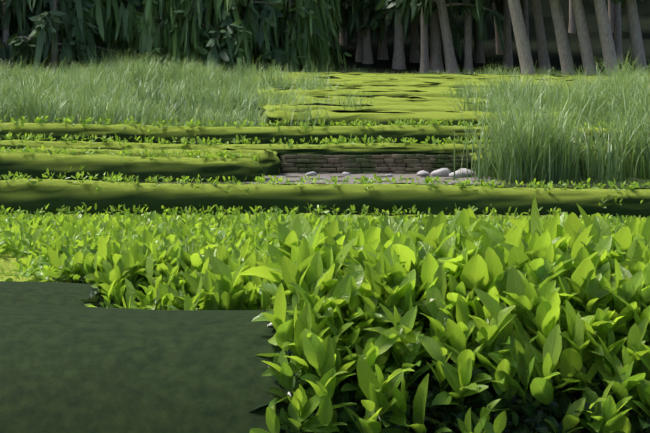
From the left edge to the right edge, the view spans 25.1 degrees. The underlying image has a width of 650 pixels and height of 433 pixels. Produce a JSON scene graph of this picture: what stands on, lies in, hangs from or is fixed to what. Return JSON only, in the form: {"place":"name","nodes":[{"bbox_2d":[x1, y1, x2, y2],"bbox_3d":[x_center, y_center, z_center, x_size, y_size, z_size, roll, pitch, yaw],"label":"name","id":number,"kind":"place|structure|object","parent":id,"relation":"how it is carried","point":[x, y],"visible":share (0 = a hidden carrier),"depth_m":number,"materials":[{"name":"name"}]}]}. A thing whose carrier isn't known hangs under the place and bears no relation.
{"place":"outdoors","nodes":[
{"label":"outdoors","id":0,"kind":"place"},
{"bbox_2d":[52,215,506,222],"bbox_3d":[-0.210,0.361,25.348,13.924,0.953,2.056,0,0,3],"label":"tea hedge row","id":1,"kind":"object","parent":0,"point":[239,222],"depth_m":25.56,"materials":[{"name":"green plant"}]},
{"bbox_2d":[1,211,618,224],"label":"tea hedge row","id":2,"kind":"object","parent":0,"point":[143,218],"depth_m":23.86,"materials":[{"name":"green plant"}]},
{"bbox_2d":[0,211,624,225],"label":"tea hedge row","id":3,"kind":"object","parent":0,"point":[94,218],"depth_m":21.91,"materials":[{"name":"green plant"}]},
{"bbox_2d":[7,211,624,223],"bbox_3d":[-0.313,0.382,28.468,15.971,0.985,1.825,0,0,4],"label":"tea hedge row","id":4,"kind":"object","parent":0,"point":[446,217],"visible":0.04,"depth_m":28.59,"materials":[{"name":"green plant"}]},
{"bbox_2d":[1,211,632,219],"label":"tea hedge row","id":5,"kind":"object","parent":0,"point":[481,218],"depth_m":34.84,"materials":[{"name":"green plant"}]},
{"bbox_2d":[0,208,643,224],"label":"tea hedge row","id":6,"kind":"object","parent":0,"point":[279,214],"visible":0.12,"depth_m":26.82,"materials":[{"name":"green plant"}]},
{"bbox_2d":[3,212,640,220],"bbox_3d":[-0.538,0.363,32.570,17.918,1.031,2.046,0,0,4],"label":"tea hedge row","id":7,"kind":"object","parent":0,"point":[316,215],"depth_m":32.65,"materials":[{"name":"green plant"}]},
{"bbox_2d":[0,209,645,230],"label":"tea hedge row","id":8,"kind":"object","parent":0,"point":[233,219],"visible":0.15,"depth_m":17.42,"materials":[{"name":"green plant"}]},
{"bbox_2d":[0,202,646,219],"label":"tea hedge row","id":9,"kind":"object","parent":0,"point":[319,209],"depth_m":36.69,"materials":[{"name":"green plant"}]},
{"bbox_2d":[0,211,647,222],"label":"tea hedge row","id":10,"kind":"object","parent":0,"point":[494,218],"visible":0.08,"depth_m":30.42,"materials":[{"name":"green plant"}]},
{"bbox_2d":[8,0,649,220],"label":"ground","id":11,"kind":"structure","parent":0,"point":[489,48],"depth_m":105.48,"materials":[{"name":"soil"}]},
{"bbox_2d":[0,8,17,64],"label":"cedar tree","id":12,"kind":"object","parent":11,"relation":"on","point":[15,32],"visible":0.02,"depth_m":88.53,"materials":[{"name":"green plant"}]},
{"bbox_2d":[0,0,19,69],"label":"tree","id":13,"kind":"object","parent":11,"relation":"on","point":[11,25],"visible":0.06,"depth_m":89.16,"materials":[{"name":"green plant"}]},
{"bbox_2d":[0,0,59,71],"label":"cedar tree","id":14,"kind":"object","parent":11,"relation":"on","point":[6,51],"visible":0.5,"depth_m":86.80,"materials":[{"name":"green plant"}]},
{"bbox_2d":[0,2,63,65],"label":"cedar tree","id":15,"kind":"object","parent":11,"relation":"on","point":[47,8],"visible":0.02,"depth_m":88.95,"materials":[{"name":"green plant"}]},
{"bbox_2d":[27,3,59,69],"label":"tree","id":16,"kind":"object","parent":11,"relation":"on","point":[29,62],"depth_m":90.53,"materials":[{"name":"green plant"}]},
{"bbox_2d":[0,0,114,73],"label":"cedar tree","id":17,"kind":"object","parent":11,"relation":"on","point":[75,29],"visible":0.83,"depth_m":86.42,"materials":[{"name":"green plant"}]},
{"bbox_2d":[29,3,115,72],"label":"tree","id":18,"kind":"object","parent":11,"relation":"on","point":[60,39],"visible":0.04,"depth_m":88.80,"materials":[{"name":"green plant"}]},
{"bbox_2d":[47,0,142,71],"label":"tree","id":19,"kind":"object","parent":11,"relation":"on","point":[110,18],"visible":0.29,"depth_m":87.86,"materials":[{"name":"green plant"}]},
{"bbox_2d":[94,25,138,57],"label":"tree","id":20,"kind":"object","parent":11,"relation":"on","point":[131,46],"depth_m":88.74,"materials":[{"name":"green plant"}]},
{"bbox_2d":[104,0,145,63],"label":"tree","id":21,"kind":"object","parent":11,"relation":"on","point":[141,4],"depth_m":88.99,"materials":[{"name":"green plant"}]},
{"bbox_2d":[0,144,263,181],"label":"terrace","id":22,"kind":"structure","parent":11,"relation":"on","point":[33,166],"depth_m":39.26,"materials":[{"name":"green plant"}]},
{"bbox_2d":[0,244,265,281],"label":"tea hedge row","id":23,"kind":"object","parent":11,"relation":"on","point":[28,266],"depth_m":6.68,"materials":[{"name":"green plant"}]},
{"bbox_2d":[111,0,163,58],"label":"cedar tree","id":24,"kind":"object","parent":11,"relation":"on","point":[138,7],"depth_m":89.14,"materials":[{"name":"green plant"}]},
{"bbox_2d":[0,228,278,274],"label":"tea hedge row","id":25,"kind":"object","parent":11,"relation":"on","point":[13,246],"depth_m":8.85,"materials":[{"name":"green plant"}]},
{"bbox_2d":[0,232,280,309],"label":"tea hedge","id":26,"kind":"object","parent":11,"relation":"on","point":[149,272],"depth_m":4.61,"materials":[{"name":"green plant"}]},
{"bbox_2d":[0,147,280,175],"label":"terrace","id":27,"kind":"structure","parent":11,"relation":"on","point":[269,162],"depth_m":41.52,"materials":[{"name":"green plant"}]},
{"bbox_2d":[128,4,156,57],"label":"tree","id":28,"kind":"object","parent":11,"relation":"on","point":[134,36],"visible":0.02,"depth_m":89.21,"materials":[{"name":"green plant"}]},
{"bbox_2d":[131,0,217,70],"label":"tree","id":29,"kind":"object","parent":11,"relation":"on","point":[160,39],"visible":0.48,"depth_m":86.51,"materials":[{"name":"green plant"}]},
{"bbox_2d":[0,41,375,126],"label":"pampas grass","id":30,"kind":"structure","parent":11,"relation":"on","point":[138,91],"depth_m":57.12,"materials":[{"name":"green plant"}]},
{"bbox_2d":[171,0,276,74],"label":"tree","id":31,"kind":"object","parent":11,"relation":"on","point":[245,44],"visible":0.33,"depth_m":86.48,"materials":[{"name":"green plant"}]},
{"bbox_2d":[173,0,289,73],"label":"cedar tree","id":32,"kind":"object","parent":11,"relation":"on","point":[258,10],"visible":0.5,"depth_m":86.82,"materials":[{"name":"green plant"}]},
{"bbox_2d":[0,222,503,245],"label":"tea hedge row","id":33,"kind":"object","parent":11,"relation":"on","point":[48,227],"depth_m":12.53,"materials":[{"name":"green plant"}]},
{"bbox_2d":[249,0,335,71],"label":"tree","id":34,"kind":"object","parent":11,"relation":"on","point":[307,35],"visible":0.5,"depth_m":88.89,"materials":[{"name":"green plant"}]},
{"bbox_2d":[0,131,616,154],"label":"terrace","id":35,"kind":"structure","parent":11,"relation":"on","point":[366,149],"depth_m":42.68,"materials":[{"name":"green plant"}]},
{"bbox_2d":[0,213,619,230],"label":"tea hedge row","id":36,"kind":"object","parent":11,"relation":"on","point":[449,222],"visible":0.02,"depth_m":19.78,"materials":[{"name":"green plant"}]},
{"bbox_2d":[0,221,621,254],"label":"tea hedge row","id":37,"kind":"object","parent":11,"relation":"on","point":[225,235],"depth_m":10.79,"materials":[{"name":"green plant"}]},
{"bbox_2d":[0,114,623,143],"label":"terrace","id":38,"kind":"structure","parent":11,"relation":"on","point":[265,135],"depth_m":44.80,"materials":[{"name":"green plant"}]},
{"bbox_2d":[0,218,626,238],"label":"tea hedge row","id":39,"kind":"object","parent":11,"relation":"on","point":[134,225],"visible":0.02,"depth_m":13.89,"materials":[{"name":"green plant"}]},
{"bbox_2d":[0,215,626,232],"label":"tea hedge row","id":40,"kind":"object","parent":11,"relation":"on","point":[95,223],"depth_m":15.56,"materials":[{"name":"green plant"}]},
{"bbox_2d":[279,0,351,71],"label":"tree","id":41,"kind":"object","parent":11,"relation":"on","point":[334,12],"visible":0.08,"depth_m":93.75,"materials":[{"name":"green plant"}]},
{"bbox_2d":[0,196,649,432],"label":"tea hedge","id":42,"kind":"object","parent":11,"relation":"on","point":[481,324],"depth_m":2.44,"materials":[{"name":"green plant"}]},
{"bbox_2d":[0,168,649,216],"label":"terrace","id":43,"kind":"structure","parent":11,"relation":"on","point":[29,196],"depth_m":37.06,"materials":[{"name":"green plant"}]},
{"bbox_2d":[339,19,346,44],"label":"cedar tree","id":44,"kind":"object","parent":11,"relation":"on","point":[342,40],"visible":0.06,"depth_m":107.77,"materials":[{"name":"grey plant"}]},
{"bbox_2d":[335,0,378,40],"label":"cedar tree","id":45,"kind":"object","parent":11,"relation":"on","point":[344,4],"visible":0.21,"depth_m":99.45,"materials":[{"name":"green plant"}]},
{"bbox_2d":[355,15,362,61],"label":"cedar tree","id":46,"kind":"object","parent":11,"relation":"on","point":[358,54],"visible":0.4,"depth_m":99.58,"materials":[{"name":"grey plant"}]},
{"bbox_2d":[341,0,378,63],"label":"cedar tree","id":47,"kind":"object","parent":11,"relation":"on","point":[367,56],"visible":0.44,"depth_m":98.82,"materials":[{"name":"grey plant"}]},
{"bbox_2d":[258,89,489,97],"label":"terrace","id":48,"kind":"structure","parent":11,"relation":"on","point":[403,94],"depth_m":62.05,"materials":[{"name":"green plant"}]},
{"bbox_2d":[258,100,489,116],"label":"terrace","id":49,"kind":"structure","parent":11,"relation":"on","point":[424,103],"depth_m":55.68,"materials":[{"name":"green plant"}]},
{"bbox_2d":[343,0,405,69],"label":"cedar tree","id":50,"kind":"object","parent":11,"relation":"on","point":[398,62],"visible":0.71,"depth_m":97.33,"materials":[{"name":"grey plant"}]},
{"bbox_2d":[259,95,493,101],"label":"terrace","id":51,"kind":"structure","parent":11,"relation":"on","point":[404,99],"depth_m":58.85,"materials":[{"name":"green plant"}]},
{"bbox_2d":[281,154,473,173],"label":"stone wall","id":52,"kind":"structure","parent":11,"relation":"on","point":[418,161],"depth_m":42.04,"materials":[{"name":"grey stone"}]},
{"bbox_2d":[375,7,419,62],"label":"cedar tree","id":53,"kind":"object","parent":11,"relation":"on","point":[414,55],"visible":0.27,"depth_m":99.87,"materials":[{"name":"grey plant"}]},
{"bbox_2d":[377,12,418,59],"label":"cedar tree","id":54,"kind":"object","parent":11,"relation":"on","point":[382,52],"visible":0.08,"depth_m":100.84,"materials":[{"name":"grey plant"}]},
{"bbox_2d":[256,87,542,92],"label":"terrace","id":55,"kind":"structure","parent":11,"relation":"on","point":[356,88],"depth_m":65.62,"materials":[{"name":"green plant"}]},
{"bbox_2d":[259,103,547,121],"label":"terrace","id":56,"kind":"structure","parent":11,"relation":"on","point":[375,108],"depth_m":52.16,"materials":[{"name":"green plant"}]},
{"bbox_2d":[257,85,567,89],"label":"terrace","id":57,"kind":"structure","parent":11,"relation":"on","point":[396,87],"depth_m":69.20,"materials":[{"name":"green plant"}]},
{"bbox_2d":[253,77,594,83],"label":"terrace","id":58,"kind":"structure","parent":11,"relation":"on","point":[399,80],"depth_m":76.19,"materials":[{"name":"green plant"}]},
{"bbox_2d":[420,5,429,73],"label":"cedar tree","id":59,"kind":"object","parent":11,"relation":"on","point":[424,64],"visible":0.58,"depth_m":95.09,"materials":[{"name":"grey plant"}]},
{"bbox_2d":[260,109,606,126],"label":"terrace","id":60,"kind":"structure","parent":11,"relation":"on","point":[349,116],"depth_m":48.46,"materials":[{"name":"green plant"}]},
{"bbox_2d":[376,0,504,73],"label":"cedar tree","id":61,"kind":"object","parent":11,"relation":"on","point":[452,31],"visible":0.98,"depth_m":94.05,"materials":[{"name":"plant"}]},
{"bbox_2d":[395,0,486,71],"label":"cedar tree","id":62,"kind":"object","parent":11,"relation":"on","point":[436,62],"visible":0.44,"depth_m":95.89,"materials":[{"name":"grey plant"}]},
{"bbox_2d":[253,72,642,78],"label":"terrace","id":63,"kind":"structure","parent":11,"relation":"on","point":[412,76],"depth_m":82.58,"materials":[{"name":"green plant"}]},
{"bbox_2d":[253,75,642,80],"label":"terrace","id":64,"kind":"structure","parent":11,"relation":"on","point":[485,79],"depth_m":79.85,"materials":[{"name":"green plant"}]},
{"bbox_2d":[254,71,647,76],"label":"terrace","id":65,"kind":"structure","parent":11,"relation":"on","point":[540,75],"depth_m":85.94,"materials":[{"name":"green plant"}]},
{"bbox_2d":[255,80,649,87],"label":"terrace","id":66,"kind":"structure","parent":11,"relation":"on","point":[403,84],"depth_m":72.60,"materials":[{"name":"green plant"}]},
{"bbox_2d":[463,0,473,74],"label":"cedar tree","id":67,"kind":"object","parent":11,"relation":"on","point":[468,62],"visible":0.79,"depth_m":95.09,"materials":[{"name":"grey plant"}]},
{"bbox_2d":[299,61,648,74],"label":"pampas grass","id":68,"kind":"structure","parent":11,"relation":"on","point":[505,69],"depth_m":88.99,"materials":[{"name":"green plant"}]},
{"bbox_2d":[428,0,522,62],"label":"cedar tree","id":69,"kind":"object","parent":11,"relation":"on","point":[479,56],"visible":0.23,"depth_m":99.97,"materials":[{"name":"grey plant"}]},
{"bbox_2d":[492,0,503,54],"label":"cedar tree","id":70,"kind":"object","parent":11,"relation":"on","point":[499,50],"visible":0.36,"depth_m":104.11,"materials":[{"name":"grey plant"}]},
{"bbox_2d":[502,0,512,68],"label":"cedar tree","id":71,"kind":"object","parent":11,"relation":"on","point":[507,58],"visible":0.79,"depth_m":97.51,"materials":[{"name":"grey plant"}]},
{"bbox_2d":[508,0,535,74],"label":"cedar tree","id":72,"kind":"object","parent":11,"relation":"on","point":[521,40],"visible":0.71,"depth_m":88.03,"materials":[{"name":"grey plant"}]},
{"bbox_2d":[521,0,529,45],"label":"cedar tree","id":73,"kind":"object","parent":11,"relation":"on","point":[524,5],"visible":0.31,"depth_m":101.66,"materials":[{"name":"grey plant"}]},
{"bbox_2d":[532,0,551,74],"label":"cedar tree","id":74,"kind":"object","parent":11,"relation":"on","point":[543,58],"visible":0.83,"depth_m":95.19,"materials":[{"name":"grey plant"}]},
{"bbox_2d":[470,151,618,175],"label":"tea hedge bank","id":75,"kind":"structure","parent":11,"relation":"on","point":[476,168],"depth_m":41.77,"materials":[{"name":"green plant"}]},
{"bbox_2d":[549,0,576,74],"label":"cedar tree","id":76,"kind":"object","parent":11,"relation":"on","point":[564,51],"visible":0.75,"depth_m":89.20,"materials":[{"name":"grey plant"}]},
{"bbox_2d":[568,0,575,32],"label":"cedar tree","id":77,"kind":"object","parent":11,"relation":"on","point":[571,28],"visible":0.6,"depth_m":116.20,"materials":[{"name":"grey plant"}]},
{"bbox_2d":[571,0,618,74],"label":"cedar tree","id":78,"kind":"object","parent":11,"relation":"on","point":[587,56],"visible":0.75,"depth_m":88.21,"materials":[{"name":"grey plant"}]},
{"bbox_2d":[608,0,613,32],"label":"cedar tree","id":79,"kind":"object","parent":11,"relation":"on","point":[611,10],"visible":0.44,"depth_m":116.74,"materials":[{"name":"grey plant"}]},
{"bbox_2d":[572,64,649,83],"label":"pampas grass","id":80,"kind":"structure","parent":11,"relation":"on","point":[615,71],"depth_m":86.49,"materials":[{"name":"green plant"}]},
{"bbox_2d":[594,0,642,75],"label":"cedar tree","id":81,"kind":"object","parent":11,"relation":"on","point":[605,34],"visible":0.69,"depth_m":87.18,"materials":[{"name":"grey plant"}]},
{"bbox_2d":[614,1,622,62],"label":"cedar tree","id":82,"kind":"object","parent":11,"relation":"on","point":[617,31],"visible":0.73,"depth_m":100.46,"materials":[{"name":"grey plant"}]},
{"bbox_2d":[625,0,646,72],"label":"cedar tree","id":83,"kind":"object","parent":11,"relation":"on","point":[636,42],"visible":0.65,"depth_m":89.26,"materials":[{"name":"grey plant"}]},
{"bbox_2d":[246,173,504,183],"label":"path","id":84,"kind":"structure","parent":0,"point":[351,181],"depth_m":40.65,"materials":[{"name":"stone"}]},
{"bbox_2d":[305,171,316,175],"bbox_3d":[-0.402,-1.200,41.480,0.281,0.172,0.258,0,0,32],"label":"rock","id":85,"kind":"object","parent":84,"relation":"on","point":[312,173],"visible":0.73,"depth_m":41.39,"materials":[{"name":"grey stone"}]},
{"bbox_2d":[417,170,429,175],"bbox_3d":[2.808,-1.214,41.658,0.333,0.218,0.308,0,0,39],"label":"rock","id":86,"kind":"object","parent":84,"relation":"on","point":[422,173],"visible":0.79,"depth_m":41.58,"materials":[{"name":"grey stone"}]},
{"bbox_2d":[430,168,451,176],"bbox_3d":[3.300,-1.219,41.418,0.516,0.319,0.489,0,0,38],"label":"rock","id":87,"kind":"object","parent":84,"relation":"on","point":[443,172],"visible":0.75,"depth_m":41.24,"materials":[{"name":"grey stone"}]},
{"bbox_2d":[449,171,464,177],"bbox_3d":[3.723,-1.164,41.120,0.403,0.266,0.381,0,0,40],"label":"rock","id":88,"kind":"object","parent":84,"relation":"on","point":[457,174],"visible":0.73,"depth_m":41.00,"materials":[{"name":"grey stone"}]},
{"bbox_2d":[458,168,474,176],"bbox_3d":[4.027,-1.232,41.581,0.475,0.290,0.447,0,0,37],"label":"rock","id":89,"kind":"object","parent":84,"relation":"on","point":[465,171],"visible":0.56,"depth_m":41.47,"materials":[{"name":"grey stone"}]},
{"bbox_2d":[433,51,649,183],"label":"pampas grass","id":90,"kind":"structure","parent":0,"point":[549,154],"depth_m":40.91,"materials":[{"name":"green plant"}]}
]}

